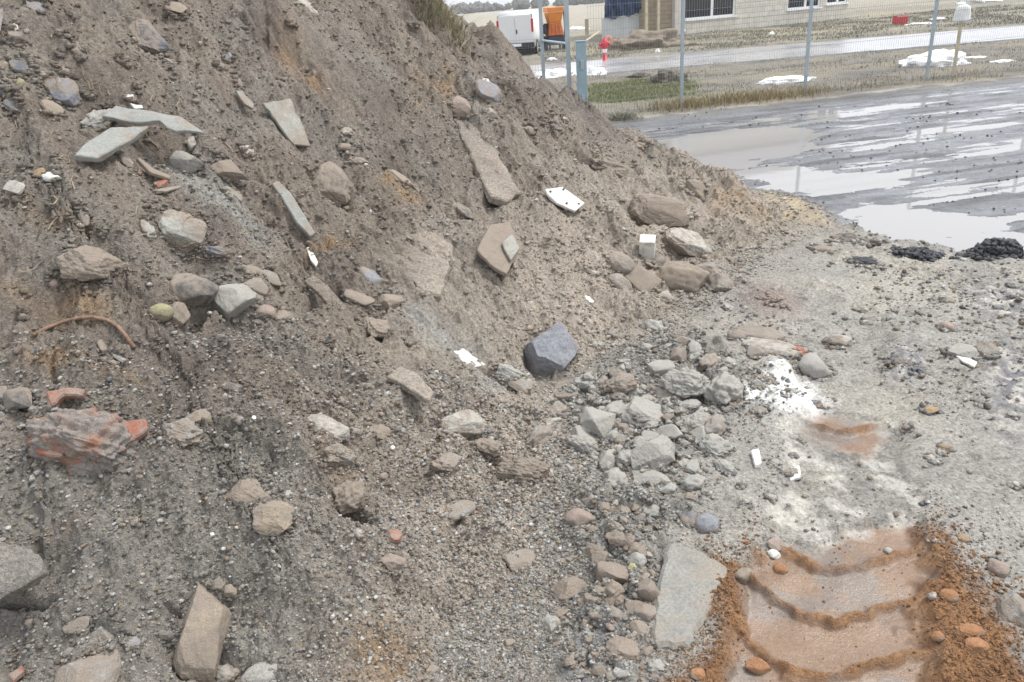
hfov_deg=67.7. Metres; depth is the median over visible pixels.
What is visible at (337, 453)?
boulder
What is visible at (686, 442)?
rubble lump
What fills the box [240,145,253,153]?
stone
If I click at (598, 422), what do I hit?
boulder
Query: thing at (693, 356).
rubble lump
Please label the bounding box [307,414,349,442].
boulder
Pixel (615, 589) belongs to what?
rubble lump
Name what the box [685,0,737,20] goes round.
window
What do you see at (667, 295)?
stone
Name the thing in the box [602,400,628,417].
rubble lump
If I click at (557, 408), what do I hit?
rubble lump
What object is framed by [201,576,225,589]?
stone
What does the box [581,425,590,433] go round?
rubble lump
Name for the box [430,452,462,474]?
boulder
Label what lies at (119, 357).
shard
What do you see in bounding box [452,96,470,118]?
stone
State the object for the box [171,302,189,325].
stone
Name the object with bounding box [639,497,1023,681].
mud crumbs
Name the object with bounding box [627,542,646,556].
rubble lump
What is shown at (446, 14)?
grass tuft
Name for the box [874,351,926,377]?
grey gravel patch
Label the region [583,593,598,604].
rubble lump
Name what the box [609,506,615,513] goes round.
rubble lump
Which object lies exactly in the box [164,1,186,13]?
stone
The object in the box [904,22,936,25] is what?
snow patch
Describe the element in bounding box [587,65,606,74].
snow patch
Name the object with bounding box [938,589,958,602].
stone
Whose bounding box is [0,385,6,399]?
stone
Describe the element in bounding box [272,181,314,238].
stone slab
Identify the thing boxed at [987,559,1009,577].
stone
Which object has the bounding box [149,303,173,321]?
stone
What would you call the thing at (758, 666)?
stone
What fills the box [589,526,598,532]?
rubble lump
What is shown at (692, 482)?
rubble lump
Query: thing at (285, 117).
tile fragment
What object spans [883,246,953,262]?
asphalt crumb heap
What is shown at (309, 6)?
stone
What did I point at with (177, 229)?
boulder
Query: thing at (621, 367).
rubble lump
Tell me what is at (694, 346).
rubble lump
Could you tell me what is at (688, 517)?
stone
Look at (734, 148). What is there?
puddle water
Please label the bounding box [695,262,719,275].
stone
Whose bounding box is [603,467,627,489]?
rubble lump
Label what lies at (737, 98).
dry grass
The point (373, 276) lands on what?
stone
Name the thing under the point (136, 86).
soil crumbs
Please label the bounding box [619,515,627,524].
rubble lump
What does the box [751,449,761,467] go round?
chip
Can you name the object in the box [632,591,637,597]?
rubble lump
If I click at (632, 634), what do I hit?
rubble lump
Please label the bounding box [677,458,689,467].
rubble lump
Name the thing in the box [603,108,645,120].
grass tuft
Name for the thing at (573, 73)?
snow patch
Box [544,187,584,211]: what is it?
drilled plate
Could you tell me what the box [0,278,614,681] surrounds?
gravel
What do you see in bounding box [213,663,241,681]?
boulder
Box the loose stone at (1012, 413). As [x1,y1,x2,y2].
[1007,411,1017,416]
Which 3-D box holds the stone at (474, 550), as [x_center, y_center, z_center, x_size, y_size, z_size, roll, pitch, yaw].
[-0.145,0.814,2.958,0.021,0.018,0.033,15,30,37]
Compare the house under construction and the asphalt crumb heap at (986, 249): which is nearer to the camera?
the asphalt crumb heap at (986, 249)
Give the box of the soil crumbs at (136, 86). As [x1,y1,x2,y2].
[0,0,836,681]
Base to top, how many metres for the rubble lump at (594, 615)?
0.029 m
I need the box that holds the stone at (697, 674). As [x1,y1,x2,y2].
[690,667,705,680]
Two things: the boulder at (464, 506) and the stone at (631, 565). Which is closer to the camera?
the stone at (631, 565)
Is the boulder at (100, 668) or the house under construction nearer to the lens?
the boulder at (100, 668)
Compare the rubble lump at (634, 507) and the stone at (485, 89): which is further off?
the stone at (485, 89)
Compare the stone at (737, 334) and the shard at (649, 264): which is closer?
the stone at (737, 334)
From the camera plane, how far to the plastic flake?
3.96 m
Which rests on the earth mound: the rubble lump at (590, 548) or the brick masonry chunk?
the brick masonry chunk
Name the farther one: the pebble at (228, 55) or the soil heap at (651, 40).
the soil heap at (651, 40)
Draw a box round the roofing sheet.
[102,106,203,134]
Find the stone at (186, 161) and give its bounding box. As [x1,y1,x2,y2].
[168,150,203,172]
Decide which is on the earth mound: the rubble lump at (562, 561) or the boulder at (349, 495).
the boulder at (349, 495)
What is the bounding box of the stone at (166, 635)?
[159,629,175,639]
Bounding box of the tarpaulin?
[604,0,641,18]
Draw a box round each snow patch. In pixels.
[535,68,575,78]
[570,26,584,29]
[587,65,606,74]
[757,75,816,84]
[897,49,971,67]
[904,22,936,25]
[956,0,1002,3]
[967,56,985,57]
[990,59,1013,62]
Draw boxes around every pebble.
[64,646,73,655]
[118,154,133,167]
[225,52,231,61]
[285,490,293,495]
[353,528,362,537]
[767,549,780,559]
[883,547,892,553]
[957,534,969,542]
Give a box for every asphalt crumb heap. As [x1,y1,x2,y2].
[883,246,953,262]
[954,237,1023,260]
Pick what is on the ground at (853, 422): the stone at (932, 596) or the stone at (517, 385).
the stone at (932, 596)
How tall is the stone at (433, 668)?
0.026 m
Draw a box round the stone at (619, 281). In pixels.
[608,273,631,290]
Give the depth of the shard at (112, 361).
2.92 m
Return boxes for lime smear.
[790,466,800,481]
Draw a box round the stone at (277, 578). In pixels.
[274,575,280,581]
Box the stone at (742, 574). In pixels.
[735,567,753,584]
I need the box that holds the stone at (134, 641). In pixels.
[123,636,140,647]
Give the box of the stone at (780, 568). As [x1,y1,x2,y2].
[773,563,788,574]
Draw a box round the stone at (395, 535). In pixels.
[388,529,402,543]
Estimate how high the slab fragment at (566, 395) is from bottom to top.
0.046 m
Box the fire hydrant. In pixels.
[600,37,610,59]
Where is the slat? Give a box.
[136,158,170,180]
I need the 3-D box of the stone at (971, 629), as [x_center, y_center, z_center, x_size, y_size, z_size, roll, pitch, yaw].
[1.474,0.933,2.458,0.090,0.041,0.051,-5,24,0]
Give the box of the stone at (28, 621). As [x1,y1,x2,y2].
[24,618,32,625]
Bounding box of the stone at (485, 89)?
[474,79,501,102]
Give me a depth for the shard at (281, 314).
3.59 m
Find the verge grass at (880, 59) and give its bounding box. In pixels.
[554,41,1023,106]
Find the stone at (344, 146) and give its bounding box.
[337,143,350,150]
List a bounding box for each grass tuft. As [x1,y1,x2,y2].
[406,0,443,34]
[419,0,491,60]
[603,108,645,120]
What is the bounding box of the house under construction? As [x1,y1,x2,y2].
[601,0,849,38]
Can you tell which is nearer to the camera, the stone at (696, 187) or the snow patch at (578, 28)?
the stone at (696, 187)
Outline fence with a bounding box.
[586,0,1023,112]
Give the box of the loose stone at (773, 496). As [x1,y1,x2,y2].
[768,494,775,500]
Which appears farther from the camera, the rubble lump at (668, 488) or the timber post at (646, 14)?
the timber post at (646, 14)
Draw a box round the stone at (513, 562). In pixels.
[504,548,535,570]
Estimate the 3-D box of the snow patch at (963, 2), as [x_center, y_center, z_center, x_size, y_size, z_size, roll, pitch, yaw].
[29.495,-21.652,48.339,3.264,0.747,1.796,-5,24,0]
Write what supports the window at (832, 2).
in the house under construction
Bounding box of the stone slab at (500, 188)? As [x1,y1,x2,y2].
[454,118,520,205]
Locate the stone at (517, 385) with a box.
[507,377,532,391]
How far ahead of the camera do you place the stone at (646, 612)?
2.61 m
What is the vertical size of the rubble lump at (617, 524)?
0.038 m
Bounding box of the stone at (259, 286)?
[245,277,268,295]
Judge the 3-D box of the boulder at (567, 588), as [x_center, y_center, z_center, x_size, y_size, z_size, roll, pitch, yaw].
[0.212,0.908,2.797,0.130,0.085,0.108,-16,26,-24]
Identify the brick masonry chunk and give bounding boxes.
[25,388,149,476]
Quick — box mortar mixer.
[543,6,564,50]
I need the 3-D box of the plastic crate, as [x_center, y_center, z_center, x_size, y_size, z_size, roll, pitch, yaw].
[16.948,-14.023,33.339,0.500,0.365,0.464,-5,24,0]
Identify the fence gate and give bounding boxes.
[513,0,587,101]
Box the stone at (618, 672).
[613,666,628,677]
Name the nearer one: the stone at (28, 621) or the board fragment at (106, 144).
the stone at (28, 621)
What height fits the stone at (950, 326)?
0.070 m
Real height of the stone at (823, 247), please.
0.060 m
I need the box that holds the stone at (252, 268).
[241,264,261,275]
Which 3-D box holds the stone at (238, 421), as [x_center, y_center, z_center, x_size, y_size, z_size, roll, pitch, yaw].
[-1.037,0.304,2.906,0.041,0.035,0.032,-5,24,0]
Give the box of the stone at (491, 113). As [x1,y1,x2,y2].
[487,107,496,118]
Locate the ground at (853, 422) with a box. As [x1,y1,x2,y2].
[417,0,1023,681]
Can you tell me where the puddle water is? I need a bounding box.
[641,87,1023,251]
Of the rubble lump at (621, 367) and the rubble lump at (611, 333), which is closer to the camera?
the rubble lump at (621, 367)
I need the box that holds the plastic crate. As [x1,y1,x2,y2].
[892,15,907,24]
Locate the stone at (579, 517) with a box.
[565,508,595,527]
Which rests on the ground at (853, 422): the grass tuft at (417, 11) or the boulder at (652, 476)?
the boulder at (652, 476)
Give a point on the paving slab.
(429, 273)
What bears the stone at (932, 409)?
on the ground at (853, 422)
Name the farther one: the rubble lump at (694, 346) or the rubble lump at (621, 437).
the rubble lump at (694, 346)
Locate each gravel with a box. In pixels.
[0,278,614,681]
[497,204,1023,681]
[658,103,1022,237]
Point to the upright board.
(586, 26)
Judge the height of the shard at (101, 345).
0.034 m
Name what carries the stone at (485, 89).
on the earth mound
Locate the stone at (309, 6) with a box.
[295,0,317,15]
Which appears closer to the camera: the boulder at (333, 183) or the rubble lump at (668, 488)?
the rubble lump at (668, 488)
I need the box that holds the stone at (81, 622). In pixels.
[62,616,88,633]
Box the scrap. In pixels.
[956,356,976,367]
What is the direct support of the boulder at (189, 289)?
on the earth mound
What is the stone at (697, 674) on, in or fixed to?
on the ground at (853, 422)
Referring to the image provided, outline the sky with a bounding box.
[444,0,554,6]
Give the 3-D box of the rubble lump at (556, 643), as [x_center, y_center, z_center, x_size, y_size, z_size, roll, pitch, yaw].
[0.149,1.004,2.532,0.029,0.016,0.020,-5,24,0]
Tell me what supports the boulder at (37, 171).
on the earth mound
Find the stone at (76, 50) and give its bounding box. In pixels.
[70,47,79,53]
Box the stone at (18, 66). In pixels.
[9,60,33,72]
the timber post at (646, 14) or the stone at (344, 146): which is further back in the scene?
the timber post at (646, 14)
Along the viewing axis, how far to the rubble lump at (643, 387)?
4.09 m
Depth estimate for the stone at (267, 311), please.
3.54 m
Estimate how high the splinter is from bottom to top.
0.073 m
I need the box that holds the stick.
[152,185,180,192]
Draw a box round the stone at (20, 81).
[16,77,28,89]
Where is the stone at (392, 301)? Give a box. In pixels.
[378,294,405,311]
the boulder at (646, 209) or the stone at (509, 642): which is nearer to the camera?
the stone at (509, 642)
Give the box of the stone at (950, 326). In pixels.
[939,322,954,331]
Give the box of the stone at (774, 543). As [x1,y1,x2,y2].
[767,536,785,551]
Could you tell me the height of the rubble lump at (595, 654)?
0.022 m
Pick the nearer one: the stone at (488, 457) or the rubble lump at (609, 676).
the rubble lump at (609, 676)
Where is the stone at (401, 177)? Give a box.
[387,169,411,184]
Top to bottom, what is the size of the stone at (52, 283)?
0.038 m
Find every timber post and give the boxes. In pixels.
[645,0,647,30]
[656,0,659,30]
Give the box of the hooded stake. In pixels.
[951,4,970,75]
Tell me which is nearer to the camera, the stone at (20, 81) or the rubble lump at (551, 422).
the stone at (20, 81)
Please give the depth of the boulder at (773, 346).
4.47 m
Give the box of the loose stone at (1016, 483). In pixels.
[1011,481,1019,486]
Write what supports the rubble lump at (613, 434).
on the ground at (853, 422)
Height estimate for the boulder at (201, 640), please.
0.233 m
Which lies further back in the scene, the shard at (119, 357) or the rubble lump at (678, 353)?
the rubble lump at (678, 353)
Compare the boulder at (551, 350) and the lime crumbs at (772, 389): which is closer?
the lime crumbs at (772, 389)
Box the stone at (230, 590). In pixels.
[223,584,236,597]
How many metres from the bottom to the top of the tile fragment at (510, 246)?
0.109 m
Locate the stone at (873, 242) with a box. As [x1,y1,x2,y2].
[864,238,881,246]
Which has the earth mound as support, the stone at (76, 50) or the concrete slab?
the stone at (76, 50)
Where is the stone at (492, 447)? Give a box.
[474,438,501,457]
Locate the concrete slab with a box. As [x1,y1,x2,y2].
[650,543,727,650]
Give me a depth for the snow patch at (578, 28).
55.39 m
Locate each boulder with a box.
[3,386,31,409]
[33,168,45,174]
[43,78,80,106]
[54,650,120,681]
[55,245,129,280]
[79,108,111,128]
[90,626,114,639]
[128,19,169,54]
[158,209,207,250]
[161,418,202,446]
[169,273,218,307]
[173,582,231,681]
[201,246,226,257]
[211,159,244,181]
[211,283,256,319]
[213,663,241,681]
[224,382,244,393]
[226,478,269,505]
[240,662,276,681]
[252,500,294,535]
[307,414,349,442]
[314,161,353,206]
[320,442,357,467]
[332,480,365,514]
[343,289,374,305]
[367,424,391,441]
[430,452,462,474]
[442,409,486,437]
[444,499,475,521]
[496,363,522,382]
[496,454,550,484]
[523,322,579,376]
[553,577,587,600]
[566,435,597,453]
[579,406,615,436]
[591,156,633,177]
[596,561,629,584]
[602,372,637,393]
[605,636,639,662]
[607,251,634,274]
[620,396,663,423]
[623,265,661,291]
[629,193,689,226]
[630,434,674,469]
[631,468,671,483]
[657,261,709,292]
[657,367,710,399]
[661,227,712,257]
[675,411,710,434]
[677,336,693,345]
[697,433,732,455]
[702,371,743,404]
[737,324,785,340]
[742,337,801,359]
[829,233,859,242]
[853,256,878,264]
[946,343,979,358]
[996,593,1023,627]
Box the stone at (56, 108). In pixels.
[40,99,63,115]
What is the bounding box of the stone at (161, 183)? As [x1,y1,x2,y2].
[153,179,167,188]
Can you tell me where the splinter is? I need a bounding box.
[306,247,317,267]
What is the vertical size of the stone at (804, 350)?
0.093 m
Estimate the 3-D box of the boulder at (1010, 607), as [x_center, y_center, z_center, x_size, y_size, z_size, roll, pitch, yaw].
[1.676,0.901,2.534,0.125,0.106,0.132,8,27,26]
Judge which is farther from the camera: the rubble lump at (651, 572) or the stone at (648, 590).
the rubble lump at (651, 572)
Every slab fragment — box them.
[0,541,48,601]
[304,276,345,319]
[554,376,575,400]
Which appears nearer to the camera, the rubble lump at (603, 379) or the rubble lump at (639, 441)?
the rubble lump at (639, 441)
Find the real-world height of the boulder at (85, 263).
0.168 m
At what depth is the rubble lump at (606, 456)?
3.50 m
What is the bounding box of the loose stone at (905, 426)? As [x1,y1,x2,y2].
[901,424,909,429]
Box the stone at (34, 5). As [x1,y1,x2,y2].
[26,1,45,11]
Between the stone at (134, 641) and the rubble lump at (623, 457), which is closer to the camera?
the stone at (134, 641)
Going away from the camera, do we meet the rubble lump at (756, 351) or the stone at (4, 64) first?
the stone at (4, 64)
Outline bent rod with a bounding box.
[31,315,135,348]
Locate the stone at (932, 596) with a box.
[926,592,936,600]
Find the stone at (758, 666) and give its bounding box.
[745,657,771,674]
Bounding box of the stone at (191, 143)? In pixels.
[187,136,196,150]
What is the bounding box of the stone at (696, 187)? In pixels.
[685,179,705,197]
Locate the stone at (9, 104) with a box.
[3,98,20,113]
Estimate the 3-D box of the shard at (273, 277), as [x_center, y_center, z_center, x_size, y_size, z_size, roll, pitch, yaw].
[-1.175,-0.309,3.725,0.072,0.092,0.111,12,29,33]
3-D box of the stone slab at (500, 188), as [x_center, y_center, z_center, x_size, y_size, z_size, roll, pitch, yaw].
[-0.214,-1.405,5.835,0.298,0.543,1.106,-11,25,-15]
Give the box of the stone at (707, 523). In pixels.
[695,513,719,533]
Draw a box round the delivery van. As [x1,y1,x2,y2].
[496,9,547,53]
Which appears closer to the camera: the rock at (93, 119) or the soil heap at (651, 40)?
the rock at (93, 119)
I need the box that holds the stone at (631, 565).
[627,563,646,570]
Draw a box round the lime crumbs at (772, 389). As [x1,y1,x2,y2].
[745,386,813,413]
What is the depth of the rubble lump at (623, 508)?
3.13 m
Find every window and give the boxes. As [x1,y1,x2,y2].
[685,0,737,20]
[786,0,822,10]
[825,0,849,5]
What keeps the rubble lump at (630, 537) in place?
on the ground at (853, 422)
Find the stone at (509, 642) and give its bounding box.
[504,639,514,645]
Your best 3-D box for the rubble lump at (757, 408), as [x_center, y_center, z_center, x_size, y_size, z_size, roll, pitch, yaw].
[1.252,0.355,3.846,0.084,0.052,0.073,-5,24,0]
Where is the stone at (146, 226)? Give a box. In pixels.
[140,219,156,238]
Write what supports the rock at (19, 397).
on the earth mound
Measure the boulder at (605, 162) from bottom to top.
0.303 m
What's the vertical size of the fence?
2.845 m
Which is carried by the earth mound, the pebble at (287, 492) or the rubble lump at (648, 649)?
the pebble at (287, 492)
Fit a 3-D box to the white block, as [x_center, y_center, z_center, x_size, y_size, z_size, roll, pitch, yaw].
[1.028,-0.698,5.808,0.117,0.206,0.103,4,45,12]
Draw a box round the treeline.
[449,0,605,13]
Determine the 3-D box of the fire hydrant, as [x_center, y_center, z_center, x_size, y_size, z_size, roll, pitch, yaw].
[3.181,-10.002,26.202,0.410,0.780,0.236,-5,24,0]
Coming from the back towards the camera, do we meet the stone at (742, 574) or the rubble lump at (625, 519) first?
the rubble lump at (625, 519)
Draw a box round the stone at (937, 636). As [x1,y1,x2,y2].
[930,631,944,641]
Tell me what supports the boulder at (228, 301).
on the earth mound
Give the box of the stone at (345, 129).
[341,127,354,135]
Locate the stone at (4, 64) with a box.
[0,60,9,70]
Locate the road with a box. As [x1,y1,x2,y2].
[530,25,1023,77]
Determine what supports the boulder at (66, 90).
on the earth mound
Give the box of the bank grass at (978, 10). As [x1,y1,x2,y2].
[533,4,1023,61]
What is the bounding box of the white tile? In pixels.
[454,348,484,367]
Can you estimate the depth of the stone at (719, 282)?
5.49 m
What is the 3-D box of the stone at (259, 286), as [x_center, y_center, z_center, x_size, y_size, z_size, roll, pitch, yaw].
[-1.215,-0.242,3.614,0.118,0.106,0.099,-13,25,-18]
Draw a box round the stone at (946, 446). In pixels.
[939,443,952,450]
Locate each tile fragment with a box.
[235,90,253,109]
[262,99,309,147]
[476,221,520,275]
[502,234,519,261]
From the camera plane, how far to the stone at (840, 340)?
4.53 m
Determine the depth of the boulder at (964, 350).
4.26 m
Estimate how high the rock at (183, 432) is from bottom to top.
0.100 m
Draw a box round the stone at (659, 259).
[650,253,668,265]
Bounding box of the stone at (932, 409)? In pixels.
[926,406,939,413]
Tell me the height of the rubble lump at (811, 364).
0.158 m
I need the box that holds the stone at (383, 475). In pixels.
[380,472,387,478]
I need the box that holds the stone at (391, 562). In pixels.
[381,553,406,570]
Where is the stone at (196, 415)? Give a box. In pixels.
[185,409,211,425]
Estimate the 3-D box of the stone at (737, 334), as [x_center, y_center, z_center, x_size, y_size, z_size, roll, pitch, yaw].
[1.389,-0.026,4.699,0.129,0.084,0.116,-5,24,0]
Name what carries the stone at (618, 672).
on the ground at (853, 422)
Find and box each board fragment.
[75,126,148,161]
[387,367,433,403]
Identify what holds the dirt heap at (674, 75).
on the ground at (853, 422)
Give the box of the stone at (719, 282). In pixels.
[706,273,733,292]
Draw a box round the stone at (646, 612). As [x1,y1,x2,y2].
[633,603,656,622]
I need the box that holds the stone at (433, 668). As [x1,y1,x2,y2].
[428,664,437,672]
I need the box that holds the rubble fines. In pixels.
[535,344,766,681]
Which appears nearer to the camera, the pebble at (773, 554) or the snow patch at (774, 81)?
the pebble at (773, 554)
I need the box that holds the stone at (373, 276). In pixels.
[360,266,382,286]
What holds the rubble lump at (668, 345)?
on the ground at (853, 422)
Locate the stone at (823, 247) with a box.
[813,244,836,251]
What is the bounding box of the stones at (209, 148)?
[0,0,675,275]
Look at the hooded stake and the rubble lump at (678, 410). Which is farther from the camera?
the hooded stake
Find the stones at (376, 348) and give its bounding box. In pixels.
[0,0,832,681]
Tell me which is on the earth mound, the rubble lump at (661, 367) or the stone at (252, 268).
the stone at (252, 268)
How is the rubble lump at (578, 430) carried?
on the ground at (853, 422)
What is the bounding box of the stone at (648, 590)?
[637,577,659,601]
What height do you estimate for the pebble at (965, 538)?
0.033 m
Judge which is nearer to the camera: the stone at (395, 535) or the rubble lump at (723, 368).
the stone at (395, 535)
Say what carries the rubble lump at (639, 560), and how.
on the ground at (853, 422)
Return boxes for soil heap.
[598,35,617,48]
[601,28,696,52]
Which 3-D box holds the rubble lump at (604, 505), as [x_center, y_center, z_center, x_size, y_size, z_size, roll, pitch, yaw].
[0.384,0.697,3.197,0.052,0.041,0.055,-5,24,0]
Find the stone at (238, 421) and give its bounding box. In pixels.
[235,415,243,425]
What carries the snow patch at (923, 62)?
on the ground at (853, 422)
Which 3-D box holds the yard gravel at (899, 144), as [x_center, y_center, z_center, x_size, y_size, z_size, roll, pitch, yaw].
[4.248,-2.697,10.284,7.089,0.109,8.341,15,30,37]
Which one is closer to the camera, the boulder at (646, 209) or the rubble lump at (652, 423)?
the rubble lump at (652, 423)
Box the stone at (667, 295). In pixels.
[658,291,674,301]
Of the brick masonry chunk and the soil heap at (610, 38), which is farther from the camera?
the soil heap at (610, 38)
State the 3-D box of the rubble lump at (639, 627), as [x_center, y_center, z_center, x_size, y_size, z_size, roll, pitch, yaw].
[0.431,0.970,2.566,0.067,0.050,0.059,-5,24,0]
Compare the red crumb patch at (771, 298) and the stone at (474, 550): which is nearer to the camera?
the stone at (474, 550)
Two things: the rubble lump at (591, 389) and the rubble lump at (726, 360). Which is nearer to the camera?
the rubble lump at (591, 389)
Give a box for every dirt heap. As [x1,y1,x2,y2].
[627,72,649,77]
[649,69,687,82]
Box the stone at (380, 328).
[363,317,390,337]
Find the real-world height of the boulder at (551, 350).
0.334 m
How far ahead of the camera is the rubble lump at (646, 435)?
3.66 m
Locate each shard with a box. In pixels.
[3,180,24,194]
[9,666,24,681]
[77,209,89,226]
[97,339,106,350]
[103,358,116,364]
[112,354,125,362]
[226,186,242,203]
[262,270,281,285]
[274,310,293,320]
[456,202,472,217]
[554,123,562,129]
[646,261,653,267]
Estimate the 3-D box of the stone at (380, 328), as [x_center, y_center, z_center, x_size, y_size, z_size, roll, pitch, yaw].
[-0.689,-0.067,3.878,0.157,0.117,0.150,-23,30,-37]
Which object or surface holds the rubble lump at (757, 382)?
on the ground at (853, 422)
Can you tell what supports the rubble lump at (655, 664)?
on the ground at (853, 422)
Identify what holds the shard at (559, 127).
on the earth mound
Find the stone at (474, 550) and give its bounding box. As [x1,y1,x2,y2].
[471,548,477,553]
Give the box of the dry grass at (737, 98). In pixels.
[617,66,996,113]
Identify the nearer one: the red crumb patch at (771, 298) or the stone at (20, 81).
the stone at (20, 81)
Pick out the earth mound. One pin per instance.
(320, 52)
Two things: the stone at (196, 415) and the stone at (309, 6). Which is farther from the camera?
the stone at (309, 6)
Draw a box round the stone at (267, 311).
[255,305,275,317]
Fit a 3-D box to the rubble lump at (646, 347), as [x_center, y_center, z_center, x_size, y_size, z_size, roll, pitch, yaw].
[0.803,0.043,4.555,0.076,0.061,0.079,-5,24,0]
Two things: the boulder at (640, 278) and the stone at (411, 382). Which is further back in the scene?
the boulder at (640, 278)
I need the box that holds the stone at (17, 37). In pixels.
[6,31,26,43]
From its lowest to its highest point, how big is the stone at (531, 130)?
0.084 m
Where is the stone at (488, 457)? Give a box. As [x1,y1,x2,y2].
[485,454,491,460]
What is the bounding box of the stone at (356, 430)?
[352,428,360,433]
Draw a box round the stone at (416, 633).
[411,630,422,637]
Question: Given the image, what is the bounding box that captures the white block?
[639,234,655,258]
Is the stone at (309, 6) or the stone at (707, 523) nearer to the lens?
the stone at (707, 523)
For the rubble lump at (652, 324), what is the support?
on the ground at (853, 422)
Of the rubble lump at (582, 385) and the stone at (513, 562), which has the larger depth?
the rubble lump at (582, 385)
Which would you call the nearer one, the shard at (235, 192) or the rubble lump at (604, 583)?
the rubble lump at (604, 583)
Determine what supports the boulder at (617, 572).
on the ground at (853, 422)
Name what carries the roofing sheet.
on the earth mound
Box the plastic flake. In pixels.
[130,103,142,108]
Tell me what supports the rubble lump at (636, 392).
on the ground at (853, 422)
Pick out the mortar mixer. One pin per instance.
(553, 30)
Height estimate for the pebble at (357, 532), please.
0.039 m
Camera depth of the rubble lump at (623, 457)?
3.48 m
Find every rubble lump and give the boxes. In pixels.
[526,425,552,447]
[541,613,559,631]
[545,417,561,427]
[550,401,569,417]
[553,608,567,620]
[553,641,559,646]
[558,558,564,564]
[562,654,576,666]
[570,425,596,449]
[573,377,589,389]
[576,598,584,606]
[580,493,593,505]
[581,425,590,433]
[582,372,591,380]
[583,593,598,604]
[584,543,603,560]
[584,637,591,644]
[586,383,599,394]
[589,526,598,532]
[589,611,599,618]
[591,550,608,562]
[591,651,598,657]
[591,663,606,675]
[593,585,604,592]
[598,375,608,389]
[598,502,609,510]
[599,449,615,469]
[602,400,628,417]
[602,579,624,598]
[602,580,608,585]
[603,461,612,469]
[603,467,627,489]
[604,529,626,546]
[604,596,614,605]
[605,623,614,630]
[605,646,622,656]
[605,671,615,680]
[606,430,617,438]
[607,331,618,337]
[608,368,626,378]
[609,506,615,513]
[610,444,622,449]
[610,606,622,621]
[611,392,624,400]
[613,521,621,528]
[614,504,631,514]
[614,593,627,606]
[615,434,626,441]
[616,449,630,466]
[617,364,625,370]
[617,423,629,431]
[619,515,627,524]
[623,532,635,550]
[624,600,643,615]
[627,384,642,396]
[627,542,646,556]
[628,552,646,568]
[629,620,649,635]
[630,504,638,511]
[630,632,635,638]
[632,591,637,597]
[633,436,645,445]
[638,512,645,518]
[640,384,646,390]
[641,319,663,330]
[641,343,652,351]
[641,394,657,401]
[641,430,658,440]
[641,572,649,579]
[642,416,661,429]
[642,646,652,653]
[644,504,661,516]
[646,551,652,558]
[647,360,674,375]
[647,659,665,671]
[648,569,655,576]
[650,672,658,678]
[654,564,660,569]
[655,386,674,397]
[656,424,683,440]
[658,483,676,494]
[660,397,673,405]
[661,413,674,420]
[664,342,672,348]
[666,407,674,413]
[670,345,686,361]
[674,407,684,413]
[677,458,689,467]
[679,399,700,409]
[679,474,707,490]
[682,440,690,445]
[683,492,695,500]
[685,459,699,473]
[688,340,703,354]
[688,352,700,361]
[688,425,705,439]
[697,406,703,411]
[699,353,720,369]
[704,414,726,435]
[714,458,734,473]
[719,366,727,372]
[721,357,735,364]
[747,346,764,356]
[751,406,767,412]
[752,378,763,385]
[768,377,776,383]
[769,459,779,465]
[798,352,831,377]
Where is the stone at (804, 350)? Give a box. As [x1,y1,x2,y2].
[792,346,808,356]
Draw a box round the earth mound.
[0,0,797,681]
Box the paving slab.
[393,230,452,301]
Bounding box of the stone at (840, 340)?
[826,334,851,346]
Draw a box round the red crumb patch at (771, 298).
[755,294,791,309]
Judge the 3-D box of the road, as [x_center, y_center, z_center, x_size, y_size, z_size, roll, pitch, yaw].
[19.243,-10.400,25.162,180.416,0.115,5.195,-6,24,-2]
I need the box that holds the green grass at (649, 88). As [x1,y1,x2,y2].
[587,77,708,104]
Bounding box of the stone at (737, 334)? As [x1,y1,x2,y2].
[727,330,746,340]
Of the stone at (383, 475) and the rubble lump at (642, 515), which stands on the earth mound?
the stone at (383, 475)
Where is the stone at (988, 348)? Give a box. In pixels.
[976,343,998,358]
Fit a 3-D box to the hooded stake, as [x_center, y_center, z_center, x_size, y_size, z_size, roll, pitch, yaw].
[8.935,-5.944,15.290,0.363,1.460,0.246,-5,24,0]
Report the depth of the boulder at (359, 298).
3.90 m
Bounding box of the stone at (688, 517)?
[680,512,697,526]
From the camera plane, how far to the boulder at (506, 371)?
4.09 m
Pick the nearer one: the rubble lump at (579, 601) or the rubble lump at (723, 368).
the rubble lump at (579, 601)
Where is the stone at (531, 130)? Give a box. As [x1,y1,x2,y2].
[526,126,535,135]
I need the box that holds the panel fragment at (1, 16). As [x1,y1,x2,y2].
[0,8,3,32]
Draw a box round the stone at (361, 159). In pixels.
[348,157,369,163]
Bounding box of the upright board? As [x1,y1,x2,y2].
[585,19,588,34]
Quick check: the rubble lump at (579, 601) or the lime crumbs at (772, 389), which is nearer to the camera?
the rubble lump at (579, 601)
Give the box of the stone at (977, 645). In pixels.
[964,637,989,652]
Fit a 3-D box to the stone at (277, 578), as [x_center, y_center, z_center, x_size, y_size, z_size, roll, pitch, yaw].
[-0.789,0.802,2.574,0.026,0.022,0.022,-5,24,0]
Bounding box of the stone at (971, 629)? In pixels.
[957,623,984,636]
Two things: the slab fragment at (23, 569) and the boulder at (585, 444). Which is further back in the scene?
the boulder at (585, 444)
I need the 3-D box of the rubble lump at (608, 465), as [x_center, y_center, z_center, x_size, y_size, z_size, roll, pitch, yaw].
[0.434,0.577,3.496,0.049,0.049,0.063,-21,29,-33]
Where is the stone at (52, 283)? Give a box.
[49,279,57,287]
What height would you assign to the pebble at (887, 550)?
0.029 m
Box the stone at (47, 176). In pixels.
[41,172,59,182]
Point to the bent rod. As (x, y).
(114, 324)
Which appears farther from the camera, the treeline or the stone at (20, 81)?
the treeline
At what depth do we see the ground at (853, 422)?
3.79 m
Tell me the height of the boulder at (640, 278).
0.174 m

